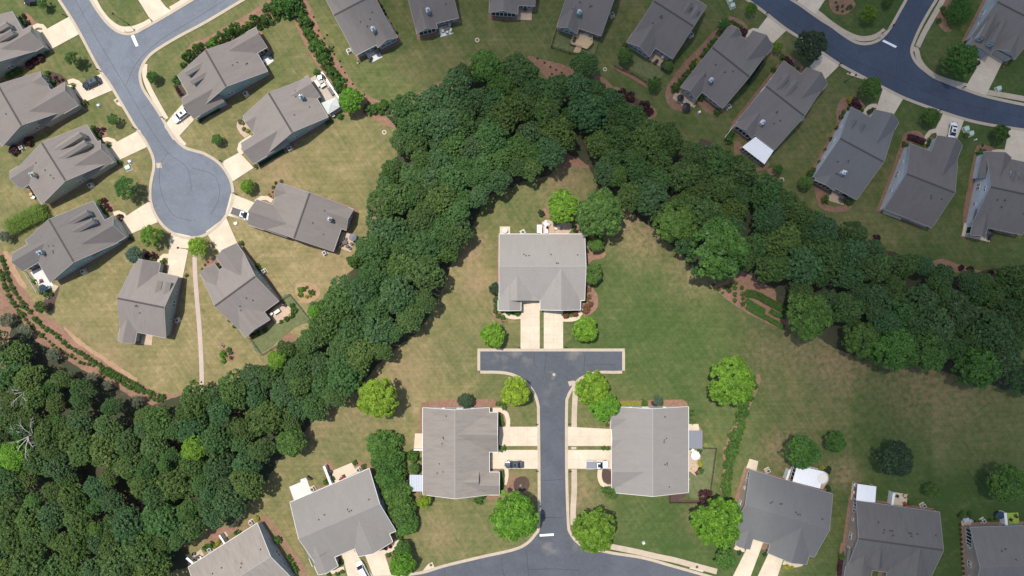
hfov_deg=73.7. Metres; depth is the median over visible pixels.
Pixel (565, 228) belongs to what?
patio
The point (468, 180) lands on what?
woodland tree
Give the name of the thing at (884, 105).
driveway
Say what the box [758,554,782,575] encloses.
driveway
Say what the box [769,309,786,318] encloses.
hedge
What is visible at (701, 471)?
ball shrub
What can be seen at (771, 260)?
woodland tree
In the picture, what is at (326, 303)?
woodland tree
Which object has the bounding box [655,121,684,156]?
woodland tree
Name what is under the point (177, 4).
pavement
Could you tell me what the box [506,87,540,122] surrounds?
woodland tree
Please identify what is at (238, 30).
row shrub
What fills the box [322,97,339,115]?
garden canopy
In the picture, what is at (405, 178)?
woodland tree
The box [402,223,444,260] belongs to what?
woodland tree
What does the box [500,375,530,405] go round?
tree
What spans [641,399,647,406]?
ball shrub
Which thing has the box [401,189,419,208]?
woodland tree
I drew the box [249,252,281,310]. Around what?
foundation bed
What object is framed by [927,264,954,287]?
woodland tree
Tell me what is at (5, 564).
woodland tree
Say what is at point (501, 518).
tree
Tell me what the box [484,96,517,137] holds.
woodland tree
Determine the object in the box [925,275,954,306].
woodland tree
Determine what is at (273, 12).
row shrub
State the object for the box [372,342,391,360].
woodland tree
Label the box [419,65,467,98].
pine straw bed
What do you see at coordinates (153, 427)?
woodland tree
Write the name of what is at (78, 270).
foundation bed
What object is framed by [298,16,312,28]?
row shrub
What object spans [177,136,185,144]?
pavement
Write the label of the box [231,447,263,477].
woodland tree
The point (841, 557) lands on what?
garden shrub
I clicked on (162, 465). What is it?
tree
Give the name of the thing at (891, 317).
woodland tree
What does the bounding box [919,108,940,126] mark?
tree
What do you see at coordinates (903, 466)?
tree
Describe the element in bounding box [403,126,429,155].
woodland tree
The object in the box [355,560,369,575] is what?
parked car
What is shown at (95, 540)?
woodland tree
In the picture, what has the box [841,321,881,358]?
tree
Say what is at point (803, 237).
woodland tree
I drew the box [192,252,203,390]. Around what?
path
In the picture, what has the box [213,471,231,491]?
woodland tree
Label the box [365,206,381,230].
pine straw bed
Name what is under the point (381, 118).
pine straw bed
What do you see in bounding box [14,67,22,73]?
garden shrub
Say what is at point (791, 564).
front walk
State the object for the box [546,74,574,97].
woodland tree
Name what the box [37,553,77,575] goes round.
woodland tree
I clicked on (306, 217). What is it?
house
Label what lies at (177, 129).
driveway
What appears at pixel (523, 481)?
mulch bed
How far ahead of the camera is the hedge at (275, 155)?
170.44 m
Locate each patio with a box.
[30,268,52,291]
[50,285,58,291]
[141,333,152,344]
[192,549,203,563]
[262,56,273,65]
[269,304,290,322]
[289,478,311,499]
[310,72,341,116]
[332,463,356,481]
[338,232,353,251]
[366,51,381,62]
[414,433,421,447]
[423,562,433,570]
[438,25,452,36]
[500,227,509,233]
[517,8,531,19]
[541,220,571,233]
[649,51,667,66]
[673,91,696,106]
[689,424,698,429]
[689,450,700,475]
[746,459,757,470]
[788,468,828,488]
[829,190,843,204]
[850,483,857,499]
[883,211,900,219]
[894,492,907,505]
[961,518,971,525]
[962,223,989,241]
[1007,512,1018,522]
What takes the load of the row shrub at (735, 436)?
on the pine straw bed at (758, 377)
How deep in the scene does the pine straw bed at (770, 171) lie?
170.97 m
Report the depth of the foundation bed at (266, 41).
170.99 m
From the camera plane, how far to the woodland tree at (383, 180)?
163.87 m
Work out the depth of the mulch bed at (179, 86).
170.97 m
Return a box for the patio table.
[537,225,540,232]
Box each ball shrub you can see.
[472,495,486,504]
[498,444,505,451]
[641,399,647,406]
[697,468,703,474]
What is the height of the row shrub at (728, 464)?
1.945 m
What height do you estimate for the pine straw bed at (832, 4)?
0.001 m
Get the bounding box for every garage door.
[33,29,49,49]
[67,86,82,105]
[102,144,116,162]
[114,218,128,236]
[991,50,1010,60]
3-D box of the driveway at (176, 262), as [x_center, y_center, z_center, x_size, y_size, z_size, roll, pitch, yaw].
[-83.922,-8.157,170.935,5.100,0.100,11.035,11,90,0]
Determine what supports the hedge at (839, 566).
on the foundation bed at (841, 548)
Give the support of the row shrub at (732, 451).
on the pine straw bed at (724, 448)
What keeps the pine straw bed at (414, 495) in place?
on the lawn at (668, 322)
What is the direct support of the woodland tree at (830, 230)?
on the woodland floor
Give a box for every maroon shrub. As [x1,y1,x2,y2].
[8,145,19,155]
[23,136,33,146]
[25,60,32,69]
[30,57,38,64]
[35,54,45,62]
[100,197,107,203]
[116,214,123,220]
[625,91,634,101]
[639,100,649,109]
[644,107,653,115]
[698,489,709,502]
[848,97,859,105]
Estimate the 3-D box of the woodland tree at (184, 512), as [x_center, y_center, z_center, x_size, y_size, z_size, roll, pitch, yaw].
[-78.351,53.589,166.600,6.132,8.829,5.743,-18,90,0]
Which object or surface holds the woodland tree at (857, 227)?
on the woodland floor
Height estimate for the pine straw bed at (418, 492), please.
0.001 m
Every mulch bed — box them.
[43,287,58,311]
[48,72,66,84]
[175,84,185,97]
[514,476,529,491]
[602,469,610,483]
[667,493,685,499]
[671,500,699,502]
[699,139,717,150]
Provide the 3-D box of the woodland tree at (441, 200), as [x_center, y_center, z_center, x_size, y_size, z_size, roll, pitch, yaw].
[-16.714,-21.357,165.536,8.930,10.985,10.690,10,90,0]
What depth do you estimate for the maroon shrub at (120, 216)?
170.29 m
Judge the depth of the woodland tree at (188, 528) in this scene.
164.54 m
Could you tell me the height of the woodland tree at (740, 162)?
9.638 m
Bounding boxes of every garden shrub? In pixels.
[5,72,11,79]
[9,69,17,75]
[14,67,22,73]
[207,541,214,548]
[219,350,226,357]
[273,535,282,543]
[291,306,297,313]
[313,69,319,76]
[346,254,361,267]
[407,450,420,463]
[537,209,544,216]
[670,82,680,92]
[677,77,684,83]
[684,69,691,77]
[689,63,695,69]
[714,108,720,115]
[724,136,732,143]
[821,195,828,204]
[825,466,831,473]
[825,485,831,491]
[837,551,844,559]
[843,198,852,205]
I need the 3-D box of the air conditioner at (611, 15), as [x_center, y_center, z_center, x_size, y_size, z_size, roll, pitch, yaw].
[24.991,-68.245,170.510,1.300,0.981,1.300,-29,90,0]
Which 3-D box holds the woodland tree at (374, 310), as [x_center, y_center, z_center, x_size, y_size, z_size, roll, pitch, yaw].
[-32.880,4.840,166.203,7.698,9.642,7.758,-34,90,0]
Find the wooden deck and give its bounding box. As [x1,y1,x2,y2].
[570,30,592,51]
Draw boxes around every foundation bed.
[9,127,47,146]
[20,28,53,69]
[47,84,87,130]
[49,140,103,206]
[57,203,124,283]
[91,142,122,182]
[99,216,133,258]
[143,258,167,272]
[166,273,184,336]
[194,519,297,575]
[196,99,231,121]
[228,58,272,100]
[240,245,260,271]
[248,309,273,337]
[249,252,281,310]
[251,200,292,240]
[255,142,294,167]
[258,30,272,58]
[293,104,330,143]
[293,466,395,527]
[298,188,351,252]
[342,207,357,232]
[345,0,384,59]
[379,19,401,52]
[410,0,460,26]
[411,13,439,39]
[488,12,518,20]
[556,0,614,40]
[623,21,653,60]
[644,11,703,61]
[696,30,723,107]
[728,466,826,522]
[729,107,750,142]
[732,64,779,149]
[808,123,847,198]
[836,543,844,575]
[843,497,932,543]
[877,153,926,229]
[961,209,977,240]
[961,521,1023,575]
[962,0,1008,63]
[963,182,1014,235]
[970,154,976,181]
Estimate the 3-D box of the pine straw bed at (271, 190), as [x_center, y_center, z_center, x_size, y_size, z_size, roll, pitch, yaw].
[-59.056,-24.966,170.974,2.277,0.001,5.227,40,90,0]
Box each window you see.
[380,39,395,47]
[559,28,573,34]
[628,44,646,56]
[682,89,693,98]
[852,499,855,512]
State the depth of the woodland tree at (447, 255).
164.76 m
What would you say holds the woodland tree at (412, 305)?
on the woodland floor
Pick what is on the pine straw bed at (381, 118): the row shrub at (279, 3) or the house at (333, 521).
the row shrub at (279, 3)
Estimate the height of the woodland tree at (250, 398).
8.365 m
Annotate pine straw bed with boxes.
[0,251,193,404]
[25,12,36,25]
[93,127,107,139]
[100,201,114,212]
[142,251,158,257]
[187,0,395,127]
[205,258,217,266]
[205,516,256,544]
[225,348,236,360]
[259,516,306,575]
[266,335,295,355]
[269,180,285,198]
[280,333,295,342]
[322,462,332,470]
[352,461,369,469]
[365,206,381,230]
[383,539,402,558]
[405,474,416,524]
[417,491,424,510]
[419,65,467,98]
[419,407,422,432]
[420,399,507,411]
[486,471,504,500]
[492,249,508,322]
[498,412,505,426]
[504,475,516,493]
[528,56,575,79]
[541,208,549,217]
[557,153,588,168]
[576,219,605,258]
[581,234,599,315]
[593,74,613,98]
[612,66,647,87]
[614,87,656,118]
[619,399,687,405]
[665,28,721,111]
[697,100,726,114]
[713,270,790,328]
[720,445,737,493]
[723,374,760,473]
[728,16,747,31]
[734,140,769,170]
[767,168,775,174]
[783,56,802,70]
[814,184,851,211]
[829,0,854,13]
[836,97,864,125]
[886,130,923,192]
[933,259,979,272]
[937,0,951,31]
[963,159,975,221]
[975,144,994,155]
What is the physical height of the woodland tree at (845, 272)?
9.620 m
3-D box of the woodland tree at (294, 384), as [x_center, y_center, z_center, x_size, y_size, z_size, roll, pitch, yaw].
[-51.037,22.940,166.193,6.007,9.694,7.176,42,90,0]
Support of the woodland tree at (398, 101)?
on the woodland floor
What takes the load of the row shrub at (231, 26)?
on the pine straw bed at (381, 118)
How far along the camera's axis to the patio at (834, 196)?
170.91 m
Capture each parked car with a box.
[24,0,41,5]
[82,76,100,89]
[172,108,188,123]
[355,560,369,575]
[505,460,523,467]
[947,122,957,136]
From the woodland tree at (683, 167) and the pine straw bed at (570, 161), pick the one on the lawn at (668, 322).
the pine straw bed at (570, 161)
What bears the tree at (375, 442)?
on the lawn at (668, 322)
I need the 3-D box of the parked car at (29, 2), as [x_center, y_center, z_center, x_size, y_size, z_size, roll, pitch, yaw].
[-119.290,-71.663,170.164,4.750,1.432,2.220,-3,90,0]
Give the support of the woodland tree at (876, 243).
on the woodland floor
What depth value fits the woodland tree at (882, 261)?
163.14 m
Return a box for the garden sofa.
[327,87,334,95]
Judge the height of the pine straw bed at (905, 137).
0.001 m
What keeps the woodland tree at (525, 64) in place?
on the woodland floor
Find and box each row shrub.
[179,62,186,69]
[181,53,191,61]
[185,49,193,60]
[191,42,202,54]
[208,37,216,47]
[213,35,223,43]
[220,33,228,40]
[225,30,234,39]
[227,23,240,35]
[235,28,243,35]
[241,25,249,32]
[248,14,260,27]
[260,12,270,23]
[260,18,267,27]
[263,2,271,12]
[270,4,280,16]
[272,0,294,19]
[283,0,304,17]
[295,8,307,21]
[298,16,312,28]
[301,26,314,35]
[306,32,318,43]
[308,37,324,52]
[313,42,332,58]
[316,51,331,64]
[320,58,334,69]
[326,65,335,76]
[327,70,341,81]
[332,76,346,91]
[337,83,346,93]
[363,103,371,114]
[368,104,376,113]
[375,102,384,110]
[379,99,390,109]
[720,484,731,492]
[721,473,732,480]
[721,479,731,487]
[722,492,730,498]
[723,445,739,456]
[723,460,733,467]
[727,428,741,442]
[728,437,739,448]
[732,427,743,434]
[733,418,744,426]
[734,412,745,420]
[736,406,748,415]
[738,424,745,430]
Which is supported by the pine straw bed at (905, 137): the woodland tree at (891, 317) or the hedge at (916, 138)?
the hedge at (916, 138)
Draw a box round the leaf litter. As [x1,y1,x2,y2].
[617,91,646,111]
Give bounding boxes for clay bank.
[3,251,26,288]
[64,327,137,382]
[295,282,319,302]
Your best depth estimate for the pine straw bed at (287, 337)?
170.98 m
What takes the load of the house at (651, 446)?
on the lawn at (668, 322)
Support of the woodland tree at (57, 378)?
on the woodland floor
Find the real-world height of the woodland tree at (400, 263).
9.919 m
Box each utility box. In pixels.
[124,164,132,171]
[729,2,735,9]
[962,126,969,132]
[967,130,974,136]
[994,86,1001,91]
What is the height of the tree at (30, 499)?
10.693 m
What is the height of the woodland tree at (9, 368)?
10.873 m
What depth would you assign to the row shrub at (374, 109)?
169.52 m
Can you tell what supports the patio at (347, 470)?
on the lawn at (668, 322)
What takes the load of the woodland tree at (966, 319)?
on the woodland floor
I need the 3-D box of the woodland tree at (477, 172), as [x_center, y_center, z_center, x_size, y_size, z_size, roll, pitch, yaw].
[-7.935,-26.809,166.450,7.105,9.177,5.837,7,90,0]
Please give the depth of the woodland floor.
170.97 m
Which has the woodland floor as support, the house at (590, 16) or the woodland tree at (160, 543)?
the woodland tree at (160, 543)
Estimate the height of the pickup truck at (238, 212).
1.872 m
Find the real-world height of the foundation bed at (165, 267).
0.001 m
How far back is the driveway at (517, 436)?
170.88 m
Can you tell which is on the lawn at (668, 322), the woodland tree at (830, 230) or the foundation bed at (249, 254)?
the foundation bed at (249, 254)
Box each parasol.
[39,284,46,291]
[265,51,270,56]
[349,233,356,240]
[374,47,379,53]
[677,94,683,101]
[682,102,690,110]
[691,451,699,459]
[839,194,847,201]
[986,229,994,236]
[995,511,1003,518]
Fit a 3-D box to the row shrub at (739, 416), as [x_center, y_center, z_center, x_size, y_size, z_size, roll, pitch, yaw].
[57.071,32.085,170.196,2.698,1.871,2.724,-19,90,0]
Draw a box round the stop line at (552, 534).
[539,533,553,535]
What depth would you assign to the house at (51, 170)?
166.12 m
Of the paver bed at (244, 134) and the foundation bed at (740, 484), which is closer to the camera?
the paver bed at (244, 134)
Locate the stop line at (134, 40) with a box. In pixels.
[131,35,137,45]
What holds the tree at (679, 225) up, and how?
on the woodland floor
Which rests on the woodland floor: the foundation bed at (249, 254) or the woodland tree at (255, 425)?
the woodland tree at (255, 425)
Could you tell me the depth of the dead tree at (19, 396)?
162.03 m
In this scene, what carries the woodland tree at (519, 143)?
on the woodland floor
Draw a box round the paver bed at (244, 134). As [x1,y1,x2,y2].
[237,119,250,137]
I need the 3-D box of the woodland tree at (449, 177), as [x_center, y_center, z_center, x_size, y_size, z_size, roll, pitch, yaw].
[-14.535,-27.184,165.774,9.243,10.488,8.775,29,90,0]
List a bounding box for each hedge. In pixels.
[1,202,49,235]
[197,108,220,123]
[258,149,284,166]
[500,470,504,483]
[618,402,640,405]
[745,289,787,313]
[745,298,765,312]
[745,304,785,329]
[746,60,765,83]
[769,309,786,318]
[837,558,842,575]
[907,134,925,143]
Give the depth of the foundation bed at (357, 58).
170.99 m
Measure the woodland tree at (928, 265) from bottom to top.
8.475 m
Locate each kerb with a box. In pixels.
[58,0,244,238]
[90,0,193,35]
[380,371,540,575]
[477,348,624,350]
[477,351,479,370]
[565,371,711,575]
[622,351,624,370]
[746,0,1023,130]
[790,0,906,44]
[910,0,1023,105]
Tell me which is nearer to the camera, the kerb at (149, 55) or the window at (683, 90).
the window at (683, 90)
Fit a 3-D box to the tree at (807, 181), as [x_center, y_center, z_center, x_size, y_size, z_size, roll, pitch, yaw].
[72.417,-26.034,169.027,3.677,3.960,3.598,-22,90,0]
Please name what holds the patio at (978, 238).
on the foundation bed at (965, 220)
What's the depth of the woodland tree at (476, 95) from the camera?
162.73 m
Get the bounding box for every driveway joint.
[493,459,537,459]
[553,312,553,348]
[568,459,610,459]
[574,436,604,436]
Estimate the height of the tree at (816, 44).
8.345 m
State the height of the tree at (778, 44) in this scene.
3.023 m
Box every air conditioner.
[18,145,25,150]
[80,268,87,274]
[87,182,94,188]
[174,317,181,323]
[243,91,249,97]
[248,519,254,524]
[310,485,316,491]
[346,48,352,54]
[609,12,614,18]
[725,104,731,109]
[764,467,770,473]
[919,502,926,508]
[979,517,986,523]
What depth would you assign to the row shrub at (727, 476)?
169.71 m
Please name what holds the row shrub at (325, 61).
on the pine straw bed at (381, 118)
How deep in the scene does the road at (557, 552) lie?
170.97 m
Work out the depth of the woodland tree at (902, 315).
162.53 m
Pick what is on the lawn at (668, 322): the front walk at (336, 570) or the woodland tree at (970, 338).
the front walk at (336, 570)
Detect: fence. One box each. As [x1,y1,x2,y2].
[24,271,38,291]
[186,554,194,563]
[219,532,227,543]
[249,338,277,355]
[280,294,309,319]
[321,72,338,98]
[323,464,333,484]
[551,27,600,54]
[614,65,648,86]
[669,495,701,503]
[702,447,716,494]
[782,468,790,479]
[887,491,894,504]
[999,510,1007,524]
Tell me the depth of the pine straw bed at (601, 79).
170.99 m
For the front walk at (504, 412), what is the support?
on the lawn at (668, 322)
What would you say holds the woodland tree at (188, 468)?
on the woodland floor
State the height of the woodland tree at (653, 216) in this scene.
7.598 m
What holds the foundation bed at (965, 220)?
on the lawn at (668, 322)
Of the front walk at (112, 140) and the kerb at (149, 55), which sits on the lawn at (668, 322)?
the front walk at (112, 140)
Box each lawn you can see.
[0,0,1023,575]
[252,294,308,352]
[551,29,599,54]
[621,50,665,78]
[688,443,715,497]
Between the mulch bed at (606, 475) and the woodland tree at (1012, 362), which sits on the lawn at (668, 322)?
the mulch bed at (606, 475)
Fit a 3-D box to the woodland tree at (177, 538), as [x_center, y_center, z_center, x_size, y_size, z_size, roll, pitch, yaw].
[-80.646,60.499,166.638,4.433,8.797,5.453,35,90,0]
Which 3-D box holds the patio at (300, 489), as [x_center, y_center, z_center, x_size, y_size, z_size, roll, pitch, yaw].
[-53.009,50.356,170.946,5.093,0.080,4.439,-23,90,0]
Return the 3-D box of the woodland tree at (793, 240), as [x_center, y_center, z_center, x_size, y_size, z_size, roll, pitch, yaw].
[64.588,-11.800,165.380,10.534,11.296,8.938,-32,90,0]
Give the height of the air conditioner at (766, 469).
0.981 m
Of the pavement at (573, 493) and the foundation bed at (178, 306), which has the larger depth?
the foundation bed at (178, 306)
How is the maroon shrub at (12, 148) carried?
on the lawn at (668, 322)
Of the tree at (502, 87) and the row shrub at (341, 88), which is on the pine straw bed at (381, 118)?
the row shrub at (341, 88)
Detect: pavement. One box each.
[93,0,150,31]
[142,64,167,119]
[169,0,187,10]
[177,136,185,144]
[568,381,577,426]
[570,469,576,524]
[609,543,716,573]
[816,10,884,40]
[913,47,966,87]
[915,0,944,47]
[986,90,1023,100]
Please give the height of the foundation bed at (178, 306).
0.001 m
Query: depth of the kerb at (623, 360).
170.87 m
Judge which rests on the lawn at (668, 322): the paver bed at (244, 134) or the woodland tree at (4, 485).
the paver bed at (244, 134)
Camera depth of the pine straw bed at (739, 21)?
170.97 m
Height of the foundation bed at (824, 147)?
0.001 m
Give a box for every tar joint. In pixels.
[77,3,191,189]
[126,0,224,83]
[159,152,190,220]
[765,1,1023,117]
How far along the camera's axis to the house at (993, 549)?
166.59 m
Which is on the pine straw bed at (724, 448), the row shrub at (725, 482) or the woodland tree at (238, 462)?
the row shrub at (725, 482)
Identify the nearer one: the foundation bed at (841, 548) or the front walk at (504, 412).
the front walk at (504, 412)
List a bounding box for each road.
[61,0,238,235]
[412,351,700,575]
[751,0,1023,127]
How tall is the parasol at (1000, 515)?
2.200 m
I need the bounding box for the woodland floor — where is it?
[0,67,1019,575]
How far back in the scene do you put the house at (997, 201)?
166.56 m
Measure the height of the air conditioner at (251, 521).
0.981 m
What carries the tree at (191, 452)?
on the woodland floor
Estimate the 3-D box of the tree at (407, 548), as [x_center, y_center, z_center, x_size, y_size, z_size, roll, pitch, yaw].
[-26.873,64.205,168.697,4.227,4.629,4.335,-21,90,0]
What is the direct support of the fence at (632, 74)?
on the pine straw bed at (638, 80)
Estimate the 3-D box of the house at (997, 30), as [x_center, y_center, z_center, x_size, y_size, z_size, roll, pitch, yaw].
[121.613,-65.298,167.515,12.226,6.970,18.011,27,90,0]
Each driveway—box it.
[37,17,78,48]
[67,74,111,100]
[109,130,146,159]
[120,202,157,234]
[139,0,170,20]
[165,105,193,139]
[167,233,189,277]
[206,218,236,252]
[222,153,252,180]
[225,195,253,220]
[342,550,371,575]
[366,549,390,575]
[491,450,537,468]
[499,427,536,445]
[521,301,539,348]
[544,310,562,348]
[568,427,610,445]
[568,450,610,468]
[733,540,762,575]
[758,17,785,42]
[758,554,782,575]
[798,0,824,13]
[810,55,838,78]
[876,89,902,113]
[936,114,963,137]
[965,54,1002,94]
[1004,130,1023,160]
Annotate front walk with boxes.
[33,23,47,32]
[67,79,81,87]
[102,137,118,145]
[113,210,127,219]
[156,254,169,261]
[237,135,250,154]
[255,196,272,202]
[331,566,344,573]
[383,540,398,553]
[491,407,509,426]
[502,312,520,318]
[504,468,508,484]
[563,309,582,321]
[597,469,610,486]
[734,546,744,551]
[745,28,759,36]
[782,561,802,566]
[817,64,827,71]
[863,104,876,114]
[924,128,936,143]
[992,149,1004,151]
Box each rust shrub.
[561,311,568,318]
[571,310,578,316]
[582,304,589,313]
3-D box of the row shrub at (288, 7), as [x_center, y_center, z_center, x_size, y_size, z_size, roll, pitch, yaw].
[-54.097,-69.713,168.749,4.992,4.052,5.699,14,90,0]
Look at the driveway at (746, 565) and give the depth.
170.88 m
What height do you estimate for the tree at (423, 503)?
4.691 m
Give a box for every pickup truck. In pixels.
[230,207,247,219]
[586,460,608,468]
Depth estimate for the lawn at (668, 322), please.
171.00 m
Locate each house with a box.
[0,11,49,77]
[0,71,83,146]
[10,124,116,204]
[11,201,128,282]
[117,258,181,343]
[177,27,269,118]
[188,522,294,575]
[200,243,280,337]
[241,75,328,163]
[248,183,353,251]
[290,468,395,574]
[326,0,397,56]
[408,0,458,35]
[409,407,499,498]
[489,0,535,16]
[498,234,585,310]
[557,0,613,37]
[610,406,701,496]
[627,0,706,59]
[680,25,772,108]
[733,61,827,165]
[735,464,832,564]
[812,107,898,199]
[842,481,943,575]
[880,135,962,227]
[964,151,1023,237]
[964,523,1023,575]
[965,0,1023,61]
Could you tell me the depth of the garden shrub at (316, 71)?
170.22 m
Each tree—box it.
[0,231,10,242]
[0,312,16,327]
[0,329,16,351]
[0,339,32,365]
[0,352,29,388]
[0,373,16,396]
[0,396,19,414]
[0,404,21,429]
[0,423,10,442]
[0,439,30,471]
[0,464,27,495]
[0,484,13,499]
[0,491,29,535]
[0,524,25,554]
[0,534,14,558]
[0,552,24,575]
[2,385,27,412]
[6,419,39,442]
[9,388,27,405]
[10,418,42,460]
[10,544,52,575]
[11,362,47,391]
[14,464,42,492]
[15,497,49,537]
[16,324,32,341]
[16,406,46,429]
[18,384,48,412]
[19,345,37,362]
[20,526,49,549]
[22,446,48,474]
[25,488,56,506]
[32,414,66,450]
[33,300,47,312]
[36,0,48,8]
[37,499,69,531]
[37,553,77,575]
[39,438,64,460]
[40,379,65,401]
[40,525,65,544]
[41,453,76,479]
[41,482,60,501]
[45,347,61,362]
[45,393,68,415]
[48,532,73,553]
[49,414,66,429]
[50,370,75,387]
[53,549,94,575]
[54,418,85,452]
[54,464,81,491]
[57,481,88,515]
[59,524,93,556]
[63,501,96,536]
[64,51,82,64]
[65,410,94,432]
[66,430,100,466]
[68,394,93,410]
[69,378,98,400]
[80,556,100,575]
[83,476,107,499]
[83,496,107,514]
[85,433,118,466]
[86,371,98,383]
[87,513,110,535]
[87,530,111,556]
[93,412,124,443]
[96,487,125,512]
[96,541,136,575]
[98,534,120,558]
[99,467,120,487]
[100,397,126,415]
[100,514,121,537]
[101,380,112,390]
[106,113,118,124]
[106,503,146,545]
[112,452,144,479]
[114,176,137,200]
[115,428,139,458]
[122,525,173,575]
[124,246,143,262]
[127,467,159,498]
[130,395,143,408]
[132,548,174,575]
[133,405,155,426]
[133,418,148,438]
[136,454,162,482]
[139,224,163,246]
[140,431,170,463]
[140,480,169,510]
[141,499,186,538]
[143,405,178,439]
[146,71,159,83]
[152,534,170,551]
[154,457,205,500]
[156,460,173,471]
[159,446,181,466]
[162,419,179,440]
[166,530,185,551]
[175,404,195,422]
[176,412,209,445]
[176,497,198,521]
[177,450,207,478]
[179,379,208,419]
[179,512,204,542]
[181,434,209,460]
[187,236,207,257]
[190,472,209,496]
[195,494,214,516]
[197,420,236,458]
[199,385,221,407]
[200,482,219,502]
[202,450,235,484]
[202,508,226,529]
[207,399,231,424]
[208,482,248,517]
[211,134,222,145]
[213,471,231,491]
[218,368,251,409]
[225,416,255,438]
[225,515,238,528]
[227,433,252,452]
[229,467,265,499]
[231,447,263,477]
[233,511,242,520]
[238,363,270,390]
[240,179,254,194]
[243,399,288,436]
[246,387,267,410]
[247,436,276,461]
[255,365,286,389]
[267,350,287,368]
[270,377,295,408]
[276,340,296,361]
[276,427,306,457]
[281,410,300,431]
[282,355,312,378]
[285,369,313,396]
[286,390,309,420]
[293,345,323,371]
[295,328,324,353]
[299,391,329,421]
[307,305,319,317]
[307,350,328,378]
[308,299,341,344]
[308,370,328,398]
[317,284,353,323]
[321,384,347,406]
[326,334,352,360]
[326,351,368,396]
[329,310,373,352]
[330,274,357,295]
[338,87,364,113]
[343,337,376,372]
[345,273,380,315]
[355,235,390,265]
[355,257,391,293]
[356,375,399,418]
[358,308,393,346]
[361,293,388,319]
[365,207,411,247]
[365,429,403,462]
[366,182,409,217]
[370,450,405,474]
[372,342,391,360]
[374,249,421,286]
[374,464,407,492]
[376,175,394,192]
[378,156,402,184]
[378,272,415,314]
[380,479,413,508]
[382,322,402,342]
[385,91,421,124]
[386,497,417,524]
[388,233,408,255]
[389,128,406,155]
[389,550,416,575]
[394,540,411,555]
[395,305,425,333]
[395,516,418,535]
[397,109,435,138]
[399,163,423,189]
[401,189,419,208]
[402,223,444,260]
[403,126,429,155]
[403,297,421,314]
[405,252,446,293]
[406,201,442,234]
[408,182,433,208]
[409,463,419,474]
[410,147,432,171]
[413,163,443,195]
[415,290,436,313]
[415,493,431,508]
[416,84,446,115]
[420,107,463,143]
[424,179,456,220]
[425,147,456,174]
[429,137,448,154]
[429,216,446,239]
[431,241,458,262]
[437,91,472,119]
[437,124,469,157]
[437,155,469,194]
[437,219,473,252]
[438,68,472,105]
[442,199,470,226]
[451,106,477,139]
[454,62,472,83]
[455,153,473,171]
[456,169,474,187]
[456,188,474,207]
[456,393,472,408]
[457,134,481,159]
[464,86,488,114]
[468,49,501,81]
[468,185,489,208]
[469,116,487,133]
[469,166,492,187]
[471,142,496,176]
[473,116,508,159]
[479,90,502,117]
[480,322,505,347]
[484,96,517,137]
[484,146,517,170]
[486,71,516,100]
[486,168,512,194]
[489,282,498,294]
[489,490,539,541]
[498,51,539,91]
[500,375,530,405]
[505,154,528,178]
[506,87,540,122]
[506,133,534,159]
[515,119,545,145]
[518,157,543,182]
[520,79,540,103]
[521,140,545,165]
[533,94,560,127]
[535,78,565,106]
[535,135,566,170]
[536,112,577,157]
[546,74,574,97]
[548,188,578,223]
[561,106,578,128]
[563,71,594,100]
[568,50,598,75]
[568,89,610,133]
[571,506,614,552]
[572,316,597,341]
[574,370,609,403]
[575,186,623,237]
[583,129,615,157]
[586,263,602,284]
[587,235,604,252]
[588,79,605,95]
[588,392,620,421]
[593,159,613,185]
[597,87,625,110]
[599,144,623,168]
[601,125,635,152]
[603,106,623,129]
[604,486,617,499]
[607,163,626,186]
[614,102,647,139]
[617,47,633,64]
[617,180,642,212]
[621,146,644,166]
[622,156,651,181]
[626,176,669,215]
[630,118,662,160]
[641,143,672,171]
[647,165,670,191]
[647,200,664,221]
[648,76,661,90]
[652,198,697,242]
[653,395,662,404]
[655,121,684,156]
[663,61,672,71]
[665,159,703,191]
[671,190,696,210]
[673,234,701,253]
[678,140,708,165]
[680,192,725,229]
[681,178,711,208]
[685,217,749,280]
[689,496,742,549]
[693,143,732,187]
[706,175,736,201]
[707,354,756,406]
[714,548,735,569]
[715,213,733,228]
[717,154,757,190]
[718,195,749,222]
[719,18,731,30]
[729,183,750,207]
[730,215,745,235]
[737,247,758,272]
[745,2,757,14]
[746,229,768,257]
[748,172,783,215]
[751,200,787,234]
[754,251,793,283]
[761,220,801,255]
[767,188,798,212]
[772,165,782,174]
[773,41,782,51]
[777,245,826,285]
[780,199,808,222]
[780,434,821,469]
[786,292,832,341]
[788,277,813,306]
[793,207,818,228]
[794,30,827,62]
[796,217,810,241]
[799,176,813,188]
[802,212,840,243]
[802,230,842,274]
[818,289,838,306]
[825,430,846,452]
[828,291,865,323]
[829,264,863,288]
[838,220,867,242]
[838,231,869,266]
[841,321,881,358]
[846,282,869,301]
[854,249,895,282]
[860,4,878,22]
[860,76,881,98]
[860,281,893,312]
[861,239,885,255]
[861,349,883,362]
[864,304,888,323]
[869,311,902,336]
[869,327,917,371]
[875,439,913,477]
[879,274,905,293]
[883,0,893,5]
[883,288,907,309]
[888,297,916,332]
[889,253,919,278]
[901,283,940,316]
[904,311,928,335]
[908,254,934,274]
[913,330,948,372]
[918,305,955,345]
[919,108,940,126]
[923,482,940,498]
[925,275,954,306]
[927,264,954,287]
[932,290,982,335]
[941,42,978,78]
[943,0,974,27]
[950,345,1001,388]
[951,269,979,293]
[953,326,982,356]
[961,283,992,305]
[967,310,1016,352]
[972,273,994,291]
[975,306,994,324]
[981,341,1022,377]
[983,283,1006,307]
[986,463,1023,503]
[989,296,1020,318]
[992,272,1011,290]
[993,124,1010,141]
[994,264,1023,302]
[1001,360,1023,394]
[1006,292,1023,317]
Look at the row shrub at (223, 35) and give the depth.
169.26 m
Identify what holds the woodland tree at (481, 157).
on the woodland floor

